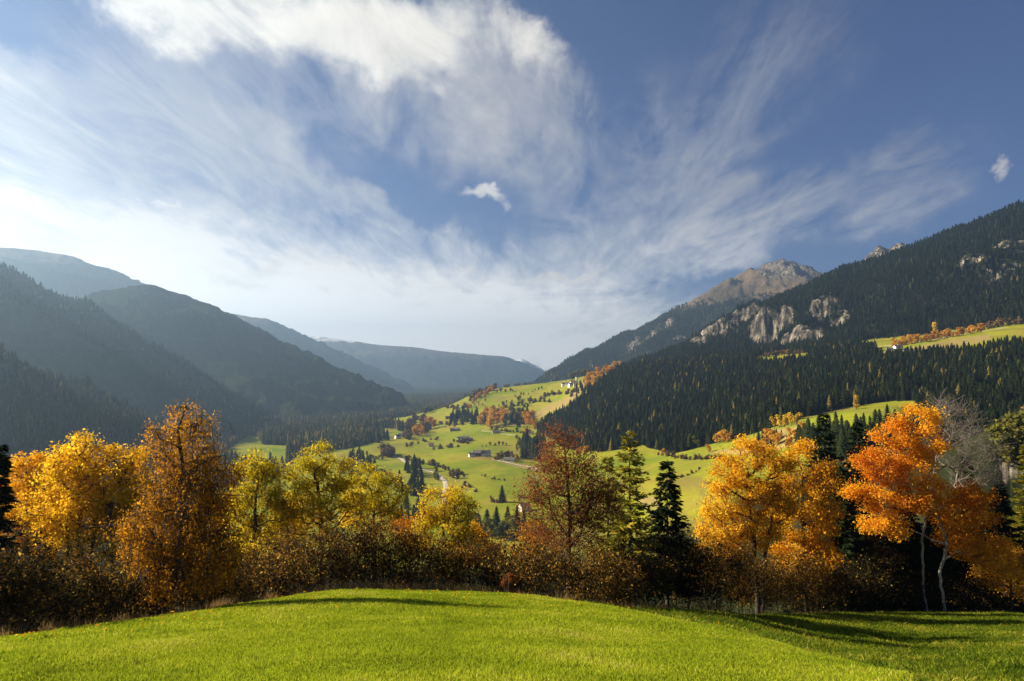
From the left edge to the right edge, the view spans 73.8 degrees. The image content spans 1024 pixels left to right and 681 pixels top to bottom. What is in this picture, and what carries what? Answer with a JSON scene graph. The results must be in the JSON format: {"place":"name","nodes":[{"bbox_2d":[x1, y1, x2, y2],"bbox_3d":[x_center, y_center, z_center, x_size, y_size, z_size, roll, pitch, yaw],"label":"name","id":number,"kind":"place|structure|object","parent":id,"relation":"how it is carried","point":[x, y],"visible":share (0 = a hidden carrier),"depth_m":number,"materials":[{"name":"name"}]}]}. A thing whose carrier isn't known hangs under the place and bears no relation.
{"place":"outdoors","nodes":[
{"label":"outdoors","id":0,"kind":"place"},
{"bbox_2d":[392,456,447,503],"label":"road","id":1,"kind":"structure","parent":0,"point":[444,481],"depth_m":918.84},
{"bbox_2d":[0,207,1023,680],"bbox_3d":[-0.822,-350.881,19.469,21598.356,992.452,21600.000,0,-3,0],"label":"ground","id":2,"kind":"structure","parent":0,"point":[260,367],"depth_m":1709.11,"materials":[{"name":"plant"}]},
{"bbox_2d":[0,444,20,626],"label":"spruce tree","id":3,"kind":"object","parent":2,"relation":"on","point":[7,498],"visible":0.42,"depth_m":23.89,"materials":[{"name":"green plant"}]},
{"bbox_2d":[0,547,66,634],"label":"hazel bush","id":4,"kind":"object","parent":2,"relation":"on","point":[21,603],"visible":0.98,"depth_m":16.16,"materials":[{"name":"brown plant"}]},
{"bbox_2d":[0,450,73,559],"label":"aspen tree","id":5,"kind":"object","parent":2,"relation":"on","point":[20,464],"visible":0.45,"depth_m":35.16,"materials":[{"name":"yellow plant"}]},
{"bbox_2d":[0,519,77,634],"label":"hazel bush","id":6,"kind":"object","parent":2,"relation":"on","point":[26,543],"visible":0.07,"depth_m":22.39,"materials":[{"name":"brown plant"}]},
{"bbox_2d":[1,537,92,630],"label":"hazel bush","id":7,"kind":"object","parent":2,"relation":"on","point":[57,609],"visible":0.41,"depth_m":17.61,"materials":[{"name":"brown plant"}]},
{"bbox_2d":[17,479,97,595],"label":"aspen tree","id":8,"kind":"object","parent":2,"relation":"on","point":[54,554],"visible":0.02,"depth_m":42.54,"materials":[{"name":"yellow plant"}]},
{"bbox_2d":[8,428,123,617],"bbox_3d":[-20.396,10.534,31.522,5.388,13.011,3.651,0,-3,0],"label":"maple tree","id":9,"kind":"object","parent":2,"relation":"on","point":[60,503],"visible":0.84,"depth_m":31.26,"materials":[{"name":"yellow plant"}]},
{"bbox_2d":[38,548,137,630],"bbox_3d":[-12.068,7.266,18.877,3.059,3.101,1.663,0,-3,0],"label":"hazel bush","id":10,"kind":"object","parent":2,"relation":"on","point":[93,579],"visible":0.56,"depth_m":18.92,"materials":[{"name":"brown plant"}]},
{"bbox_2d":[47,530,152,623],"bbox_3d":[-15.094,9.662,24.754,4.260,5.280,2.404,0,-3,0],"label":"hazel bush","id":11,"kind":"object","parent":2,"relation":"on","point":[104,550],"visible":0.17,"depth_m":24.90,"materials":[{"name":"brown plant"}]},
{"bbox_2d":[0,342,209,506],"bbox_3d":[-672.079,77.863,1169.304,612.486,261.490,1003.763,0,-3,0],"label":"ridge forest","id":12,"kind":"object","parent":2,"relation":"on","point":[99,408],"visible":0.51,"depth_m":964.58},
{"bbox_2d":[66,560,160,623],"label":"hazel bush","id":13,"kind":"object","parent":2,"relation":"on","point":[133,593],"visible":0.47,"depth_m":20.20,"materials":[{"name":"brown plant"}]},
{"bbox_2d":[83,440,163,619],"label":"maple tree","id":14,"kind":"object","parent":2,"relation":"on","point":[123,497],"visible":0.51,"depth_m":31.30,"materials":[{"name":"yellow plant"}]},
{"bbox_2d":[108,568,185,618],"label":"hazel bush","id":15,"kind":"object","parent":2,"relation":"on","point":[137,612],"visible":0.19,"depth_m":21.43,"materials":[{"name":"brown plant"}]},
{"bbox_2d":[102,540,196,618],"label":"hazel bush","id":16,"kind":"object","parent":2,"relation":"on","point":[140,572],"visible":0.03,"depth_m":26.93,"materials":[{"name":"brown plant"}]},
{"bbox_2d":[71,398,256,614],"bbox_3d":[-10.616,5.504,21.465,5.211,7.347,2.928,0,-3,0],"label":"birch tree","id":17,"kind":"object","parent":2,"relation":"on","point":[184,484],"visible":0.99,"depth_m":21.32,"materials":[{"name":"orange plant"}]},
{"bbox_2d":[155,571,235,611],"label":"hazel bush","id":18,"kind":"object","parent":2,"relation":"on","point":[193,598],"visible":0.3,"depth_m":24.02,"materials":[{"name":"brown plant"}]},
{"bbox_2d":[189,485,251,570],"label":"aspen tree","id":19,"kind":"object","parent":2,"relation":"on","point":[224,521],"visible":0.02,"depth_m":45.17,"materials":[{"name":"yellow plant"}]},
{"bbox_2d":[180,538,272,609],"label":"hazel bush","id":20,"kind":"object","parent":2,"relation":"on","point":[238,576],"visible":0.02,"depth_m":29.93,"materials":[{"name":"brown plant"}]},
{"bbox_2d":[187,546,269,609],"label":"hazel bush","id":21,"kind":"object","parent":2,"relation":"on","point":[247,584],"visible":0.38,"depth_m":24.48,"materials":[{"name":"brown plant"}]},
{"bbox_2d":[223,553,295,604],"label":"hazel bush","id":22,"kind":"object","parent":2,"relation":"on","point":[274,580],"visible":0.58,"depth_m":25.95,"materials":[{"name":"brown plant"}]},
{"bbox_2d":[219,444,302,588],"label":"poplar tree","id":23,"kind":"object","parent":2,"relation":"on","point":[255,521],"visible":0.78,"depth_m":37.79,"materials":[{"name":"yellow plant"}]},
{"bbox_2d":[248,539,325,597],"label":"hazel bush","id":24,"kind":"object","parent":2,"relation":"on","point":[303,574],"visible":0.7,"depth_m":27.19,"materials":[{"name":"brown plant"}]},
{"bbox_2d":[236,520,338,597],"bbox_3d":[-11.047,11.538,32.914,5.772,5.574,3.304,0,-3,0],"label":"hazel bush","id":25,"kind":"object","parent":2,"relation":"on","point":[260,550],"visible":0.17,"depth_m":33.02,"materials":[{"name":"brown plant"}]},
{"bbox_2d":[257,495,317,595],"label":"aspen tree","id":26,"kind":"object","parent":2,"relation":"on","point":[265,540],"visible":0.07,"depth_m":46.47,"materials":[{"name":"yellow plant"}]},
{"bbox_2d":[264,519,363,591],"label":"hazel bush","id":27,"kind":"object","parent":2,"relation":"on","point":[336,556],"visible":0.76,"depth_m":28.67,"materials":[{"name":"brown plant"}]},
{"bbox_2d":[268,437,371,587],"bbox_3d":[-11.015,11.035,38.764,6.127,10.910,4.289,0,-3,0],"label":"poplar tree","id":28,"kind":"object","parent":2,"relation":"on","point":[319,502],"visible":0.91,"depth_m":38.78,"materials":[{"name":"yellow plant"}]},
{"bbox_2d":[206,388,475,485],"bbox_3d":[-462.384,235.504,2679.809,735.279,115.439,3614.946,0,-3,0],"label":"valley forest","id":29,"kind":"object","parent":2,"relation":"on","point":[293,433],"visible":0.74,"depth_m":1647.41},
{"bbox_2d":[309,512,392,588],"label":"hazel bush","id":30,"kind":"object","parent":2,"relation":"on","point":[357,538],"visible":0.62,"depth_m":29.82,"materials":[{"name":"brown plant"}]},
{"bbox_2d":[318,515,415,588],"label":"hazel bush","id":31,"kind":"object","parent":2,"relation":"on","point":[366,557],"visible":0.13,"depth_m":35.92,"materials":[{"name":"brown plant"}]},
{"bbox_2d":[337,460,414,587],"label":"poplar tree","id":32,"kind":"object","parent":2,"relation":"on","point":[376,498],"visible":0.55,"depth_m":43.28,"materials":[{"name":"yellow plant"}]},
{"bbox_2d":[335,502,432,587],"bbox_3d":[-5.766,9.361,30.205,4.787,4.600,2.373,0,-3,0],"label":"hazel bush","id":33,"kind":"object","parent":2,"relation":"on","point":[395,552],"visible":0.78,"depth_m":30.05,"materials":[{"name":"brown plant"}]},
{"bbox_2d":[380,444,391,456],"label":"brown bush","id":34,"kind":"object","parent":2,"relation":"on","point":[386,451],"visible":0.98,"depth_m":1200.52,"materials":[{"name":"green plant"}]},
{"bbox_2d":[0,261,778,424],"bbox_3d":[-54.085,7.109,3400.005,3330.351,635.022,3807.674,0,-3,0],"label":"distant forest","id":35,"kind":"object","parent":2,"relation":"on","point":[56,297],"visible":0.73,"depth_m":1990.21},
{"bbox_2d":[0,588,807,650],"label":"meadow grass","id":36,"kind":"structure","parent":2,"relation":"on","point":[603,612],"depth_m":17.46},
{"bbox_2d":[390,512,432,585],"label":"tree","id":37,"kind":"object","parent":2,"relation":"on","point":[408,521],"visible":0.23,"depth_m":41.74,"materials":[{"name":"yellow plant"}]},
{"bbox_2d":[376,519,457,589],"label":"hazel bush","id":38,"kind":"object","parent":2,"relation":"on","point":[433,563],"visible":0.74,"depth_m":30.20,"materials":[{"name":"brown plant"}]},
{"bbox_2d":[416,473,427,492],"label":"spruce tree","id":39,"kind":"object","parent":2,"relation":"on","point":[421,483],"visible":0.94,"depth_m":818.37,"materials":[{"name":"green plant"}]},
{"bbox_2d":[382,540,472,589],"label":"hazel bush","id":40,"kind":"object","parent":2,"relation":"on","point":[420,577],"visible":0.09,"depth_m":36.52,"materials":[{"name":"brown plant"}]},
{"bbox_2d":[403,537,489,589],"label":"hazel bush","id":41,"kind":"object","parent":2,"relation":"on","point":[458,562],"visible":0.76,"depth_m":30.30,"materials":[{"name":"brown plant"}]},
{"bbox_2d":[407,476,487,588],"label":"birch tree","id":42,"kind":"object","parent":2,"relation":"on","point":[456,500],"visible":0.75,"depth_m":37.04,"materials":[{"name":"yellow plant"}]},
{"bbox_2d":[0,621,918,680],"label":"meadow grass","id":43,"kind":"structure","parent":2,"relation":"on","point":[764,648],"depth_m":9.65,"materials":[{"name":"plant"}]},
{"bbox_2d":[440,518,502,586],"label":"aspen tree","id":44,"kind":"object","parent":2,"relation":"on","point":[481,535],"visible":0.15,"depth_m":47.15,"materials":[{"name":"yellow plant"}]},
{"bbox_2d":[437,529,510,591],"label":"hazel bush","id":45,"kind":"object","parent":2,"relation":"on","point":[469,576],"visible":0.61,"depth_m":30.54,"materials":[{"name":"brown plant"}]},
{"bbox_2d":[484,516,497,537],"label":"broadleaf tree","id":46,"kind":"object","parent":2,"relation":"on","point":[490,524],"visible":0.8,"depth_m":580.29,"materials":[{"name":"green plant"}]},
{"bbox_2d":[488,506,500,535],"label":"spruce tree","id":47,"kind":"object","parent":2,"relation":"on","point":[496,516],"visible":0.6,"depth_m":591.64,"materials":[{"name":"green plant"}]},
{"bbox_2d":[464,537,533,592],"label":"hazel bush","id":48,"kind":"object","parent":2,"relation":"on","point":[493,575],"visible":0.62,"depth_m":30.36,"materials":[{"name":"brown plant"}]},
{"bbox_2d":[493,519,508,539],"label":"broadleaf tree","id":49,"kind":"object","parent":2,"relation":"on","point":[499,531],"visible":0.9,"depth_m":572.23,"materials":[{"name":"green plant"}]},
{"bbox_2d":[497,485,506,502],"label":"spruce tree","id":50,"kind":"object","parent":2,"relation":"on","point":[502,495],"visible":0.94,"depth_m":744.02,"materials":[{"name":"green plant"}]},
{"bbox_2d":[500,572,517,591],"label":"red sapling","id":51,"kind":"object","parent":2,"relation":"on","point":[504,583],"visible":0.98,"depth_m":29.09,"materials":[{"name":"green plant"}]},
{"bbox_2d":[0,579,1019,635],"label":"dry grass","id":52,"kind":"structure","parent":2,"relation":"on","point":[353,586],"depth_m":27.25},
{"bbox_2d":[503,512,523,538],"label":"broadleaf tree","id":53,"kind":"object","parent":2,"relation":"on","point":[510,520],"visible":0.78,"depth_m":568.96,"materials":[{"name":"green plant"}]},
{"bbox_2d":[10,587,1021,638],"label":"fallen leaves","id":54,"kind":"object","parent":2,"relation":"on","point":[343,601],"visible":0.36,"depth_m":21.00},
{"bbox_2d":[469,555,565,597],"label":"hazel bush","id":55,"kind":"object","parent":2,"relation":"on","point":[523,583],"visible":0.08,"depth_m":36.27,"materials":[{"name":"brown plant"}]},
{"bbox_2d":[476,528,573,596],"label":"hazel bush","id":56,"kind":"object","parent":2,"relation":"on","point":[538,560],"visible":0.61,"depth_m":29.80,"materials":[{"name":"brown plant"}]},
{"bbox_2d":[506,519,566,591],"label":"golden tree","id":57,"kind":"object","parent":2,"relation":"on","point":[527,537],"visible":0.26,"depth_m":45.21,"materials":[{"name":"yellow plant"}]},
{"bbox_2d":[504,542,614,599],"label":"hazel bush","id":58,"kind":"object","parent":2,"relation":"on","point":[572,570],"visible":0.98,"depth_m":28.75,"materials":[{"name":"brown plant"}]},
{"bbox_2d":[502,416,636,596],"bbox_3d":[2.946,8.849,34.834,6.908,10.041,5.460,0,-3,0],"label":"russet tree","id":59,"kind":"object","parent":2,"relation":"on","point":[570,517],"visible":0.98,"depth_m":34.14,"materials":[{"name":"brown plant"}]},
{"bbox_2d":[551,530,654,605],"bbox_3d":[4.470,12.823,37.417,7.154,5.492,3.480,0,-3,0],"label":"hazel bush","id":60,"kind":"object","parent":2,"relation":"on","point":[595,566],"visible":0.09,"depth_m":37.27,"materials":[{"name":"brown plant"}]},
{"bbox_2d":[554,540,654,605],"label":"hazel bush","id":61,"kind":"object","parent":2,"relation":"on","point":[608,588],"visible":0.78,"depth_m":31.62,"materials":[{"name":"brown plant"}]},
{"bbox_2d":[582,456,639,606],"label":"larch tree","id":62,"kind":"object","parent":2,"relation":"on","point":[610,460],"visible":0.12,"depth_m":41.98,"materials":[{"name":"green plant"}]},
{"bbox_2d":[593,431,675,606],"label":"larch tree","id":63,"kind":"object","parent":2,"relation":"on","point":[639,524],"visible":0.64,"depth_m":37.78,"materials":[{"name":"green plant"}]},
{"bbox_2d":[592,534,683,606],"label":"hazel bush","id":64,"kind":"object","parent":2,"relation":"on","point":[660,603],"visible":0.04,"depth_m":41.12,"materials":[{"name":"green plant"}]},
{"bbox_2d":[594,534,684,606],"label":"hazel bush","id":65,"kind":"object","parent":2,"relation":"on","point":[659,583],"visible":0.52,"depth_m":34.83,"materials":[{"name":"brown plant"}]},
{"bbox_2d":[644,460,701,606],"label":"spruce tree","id":66,"kind":"object","parent":2,"relation":"on","point":[661,513],"visible":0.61,"depth_m":39.16,"materials":[{"name":"green plant"}]},
{"bbox_2d":[341,335,1023,490],"bbox_3d":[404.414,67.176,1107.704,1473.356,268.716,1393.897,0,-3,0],"label":"conifer forest","id":67,"kind":"object","parent":2,"relation":"on","point":[736,392],"visible":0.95,"depth_m":982.24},
{"bbox_2d":[633,522,736,608],"bbox_3d":[9.130,12.796,37.729,6.271,5.515,3.541,0,-3,0],"label":"hazel bush","id":68,"kind":"object","parent":2,"relation":"on","point":[696,552],"visible":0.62,"depth_m":37.61,"materials":[{"name":"brown plant"}]},
{"bbox_2d":[672,536,756,611],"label":"hazel bush","id":69,"kind":"object","parent":2,"relation":"on","point":[713,585],"visible":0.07,"depth_m":45.27,"materials":[{"name":"brown plant"}]},
{"bbox_2d":[663,526,772,614],"bbox_3d":[11.561,13.562,39.629,7.166,5.546,3.401,0,-3,0],"label":"hazel bush","id":70,"kind":"object","parent":2,"relation":"on","point":[737,563],"visible":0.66,"depth_m":39.39,"materials":[{"name":"brown plant"}]},
{"bbox_2d":[696,540,754,608],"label":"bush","id":71,"kind":"object","parent":2,"relation":"on","point":[729,582],"visible":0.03,"depth_m":48.72,"materials":[{"name":"orange plant"}]},
{"bbox_2d":[686,434,805,613],"bbox_3d":[16.101,12.971,47.091,8.358,13.051,4.413,0,-3,0],"label":"orange tree","id":72,"kind":"object","parent":2,"relation":"on","point":[740,479],"visible":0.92,"depth_m":46.77,"materials":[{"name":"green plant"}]},
{"bbox_2d":[711,549,800,612],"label":"hazel bush","id":73,"kind":"object","parent":2,"relation":"on","point":[760,586],"visible":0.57,"depth_m":44.13,"materials":[{"name":"brown plant"}]},
{"bbox_2d":[718,531,820,612],"bbox_3d":[20.897,19.132,54.102,8.999,8.414,5.271,0,-3,0],"label":"hazel bush","id":74,"kind":"object","parent":2,"relation":"on","point":[776,598],"visible":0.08,"depth_m":53.96,"materials":[{"name":"brown plant"}]},
{"bbox_2d":[735,544,832,613],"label":"hazel bush","id":75,"kind":"object","parent":2,"relation":"on","point":[800,569],"visible":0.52,"depth_m":48.03,"materials":[{"name":"brown plant"}]},
{"bbox_2d":[760,544,831,611],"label":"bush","id":76,"kind":"object","parent":2,"relation":"on","point":[790,557],"visible":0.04,"depth_m":54.59,"materials":[{"name":"orange plant"}]},
{"bbox_2d":[580,599,1023,673],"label":"herb grass","id":77,"kind":"structure","parent":2,"relation":"on","point":[998,646],"depth_m":33.25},
{"bbox_2d":[799,418,810,442],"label":"spruce tree","id":78,"kind":"object","parent":2,"relation":"on","point":[807,425],"visible":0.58,"depth_m":504.82,"materials":[{"name":"green plant"}]},
{"bbox_2d":[764,437,850,612],"bbox_3d":[22.285,14.201,51.775,6.576,13.737,4.487,0,-3,0],"label":"orange tree","id":79,"kind":"object","parent":2,"relation":"on","point":[816,545],"visible":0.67,"depth_m":51.55,"materials":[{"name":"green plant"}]},
{"bbox_2d":[765,555,867,611],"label":"hazel bush","id":80,"kind":"object","parent":2,"relation":"on","point":[832,589],"visible":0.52,"depth_m":51.10,"materials":[{"name":"brown plant"}]},
{"bbox_2d":[616,199,1023,365],"bbox_3d":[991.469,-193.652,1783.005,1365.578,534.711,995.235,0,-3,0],"label":"mountain forest","id":81,"kind":"object","parent":2,"relation":"on","point":[870,315],"visible":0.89,"depth_m":1732.04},
{"bbox_2d":[781,411,859,612],"bbox_3d":[27.680,16.131,61.521,8.108,19.488,7.660,-3,-4,42],"label":"spruce tree","id":82,"kind":"object","parent":2,"relation":"on","point":[820,441],"visible":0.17,"depth_m":61.29,"materials":[{"name":"green plant"}]},
{"bbox_2d":[834,428,848,459],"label":"spruce tree","id":83,"kind":"object","parent":2,"relation":"on","point":[842,445],"visible":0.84,"depth_m":428.44,"materials":[{"name":"green plant"}]},
{"bbox_2d":[809,464,880,612],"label":"spruce tree","id":84,"kind":"object","parent":2,"relation":"on","point":[846,544],"visible":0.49,"depth_m":56.56,"materials":[{"name":"green plant"}]},
{"bbox_2d":[808,545,901,611],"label":"hazel bush","id":85,"kind":"object","parent":2,"relation":"on","point":[868,575],"visible":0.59,"depth_m":53.97,"materials":[{"name":"brown plant"}]},
{"bbox_2d":[838,422,896,609],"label":"spruce tree","id":86,"kind":"object","parent":2,"relation":"on","point":[857,434],"visible":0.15,"depth_m":63.43,"materials":[{"name":"green plant"}]},
{"bbox_2d":[839,532,908,597],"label":"golden tree","id":87,"kind":"object","parent":2,"relation":"on","point":[885,553],"visible":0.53,"depth_m":56.61,"materials":[{"name":"orange plant"}]},
{"bbox_2d":[729,627,1023,680],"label":"herb grass","id":88,"kind":"structure","parent":2,"relation":"on","point":[983,673],"depth_m":13.89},
{"bbox_2d":[849,551,944,611],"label":"hazel bush","id":89,"kind":"object","parent":2,"relation":"on","point":[907,596],"visible":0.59,"depth_m":55.57,"materials":[{"name":"brown plant"}]},
{"bbox_2d":[862,531,931,611],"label":"hazel bush","id":90,"kind":"object","parent":2,"relation":"on","point":[889,561],"visible":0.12,"depth_m":61.02,"materials":[{"name":"brown plant"}]},
{"bbox_2d":[872,483,952,611],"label":"spruce tree","id":91,"kind":"object","parent":2,"relation":"on","point":[910,546],"visible":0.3,"depth_m":60.56,"materials":[{"name":"green plant"}]},
{"bbox_2d":[836,401,1023,611],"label":"beech tree","id":92,"kind":"object","parent":2,"relation":"on","point":[951,529],"visible":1,"depth_m":54.64,"materials":[{"name":"orange plant"}]},
{"bbox_2d":[922,510,981,611],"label":"spruce tree","id":93,"kind":"object","parent":2,"relation":"on","point":[936,552],"visible":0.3,"depth_m":61.00,"materials":[{"name":"green plant"}]},
{"bbox_2d":[911,387,1016,610],"bbox_3d":[37.890,13.367,56.557,9.236,19.014,6.246,0,-3,0],"label":"bare tree","id":94,"kind":"object","parent":2,"relation":"on","point":[953,459],"visible":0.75,"depth_m":56.87,"materials":[{"name":"grey plant"}]},
{"bbox_2d":[925,569,1018,611],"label":"hazel bush","id":95,"kind":"object","parent":2,"relation":"on","point":[963,598],"visible":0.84,"depth_m":58.14,"materials":[{"name":"brown plant"}]},
{"bbox_2d":[946,456,1009,611],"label":"spruce tree","id":96,"kind":"object","parent":2,"relation":"on","point":[965,565],"visible":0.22,"depth_m":61.87,"materials":[{"name":"green plant"}]},
{"bbox_2d":[963,577,1023,612],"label":"hazel bush","id":97,"kind":"object","parent":2,"relation":"on","point":[1005,601],"visible":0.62,"depth_m":57.64,"materials":[{"name":"brown plant"}]},
{"bbox_2d":[966,546,1023,611],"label":"golden tree","id":98,"kind":"object","parent":2,"relation":"on","point":[999,582],"visible":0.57,"depth_m":55.55,"materials":[{"name":"orange plant"}]},
{"bbox_2d":[984,423,1011,445],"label":"broadleaf tree","id":99,"kind":"object","parent":2,"relation":"on","point":[992,431],"visible":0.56,"depth_m":220.79,"materials":[{"name":"green plant"}]},
{"bbox_2d":[982,480,1023,611],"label":"spruce tree","id":100,"kind":"object","parent":2,"relation":"on","point":[1008,511],"visible":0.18,"depth_m":62.41,"materials":[{"name":"green plant"}]},
{"bbox_2d":[990,427,1019,462],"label":"broadleaf tree","id":101,"kind":"object","parent":2,"relation":"on","point":[1006,441],"visible":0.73,"depth_m":216.66,"materials":[{"name":"green plant"}]},
{"bbox_2d":[997,445,1016,466],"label":"broadleaf tree","id":102,"kind":"object","parent":2,"relation":"on","point":[1009,452],"visible":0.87,"depth_m":214.66,"materials":[{"name":"green plant"}]},
{"bbox_2d":[1002,412,1023,432],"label":"broadleaf tree","id":103,"kind":"object","parent":2,"relation":"on","point":[1016,418],"visible":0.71,"depth_m":221.56,"materials":[{"name":"green plant"}]},
{"bbox_2d":[1007,445,1023,551],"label":"larch tree","id":104,"kind":"object","parent":2,"relation":"on","point":[1020,511],"visible":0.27,"depth_m":65.19,"materials":[{"name":"green plant"}]},
{"bbox_2d":[1009,425,1023,455],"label":"broadleaf tree","id":105,"kind":"object","parent":2,"relation":"on","point":[1020,438],"visible":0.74,"depth_m":216.42,"materials":[{"name":"green plant"}]},
{"bbox_2d":[0,0,1023,371],"label":"sky","id":106,"kind":"structure","parent":0,"point":[540,183],"materials":[{"name":"blue"}]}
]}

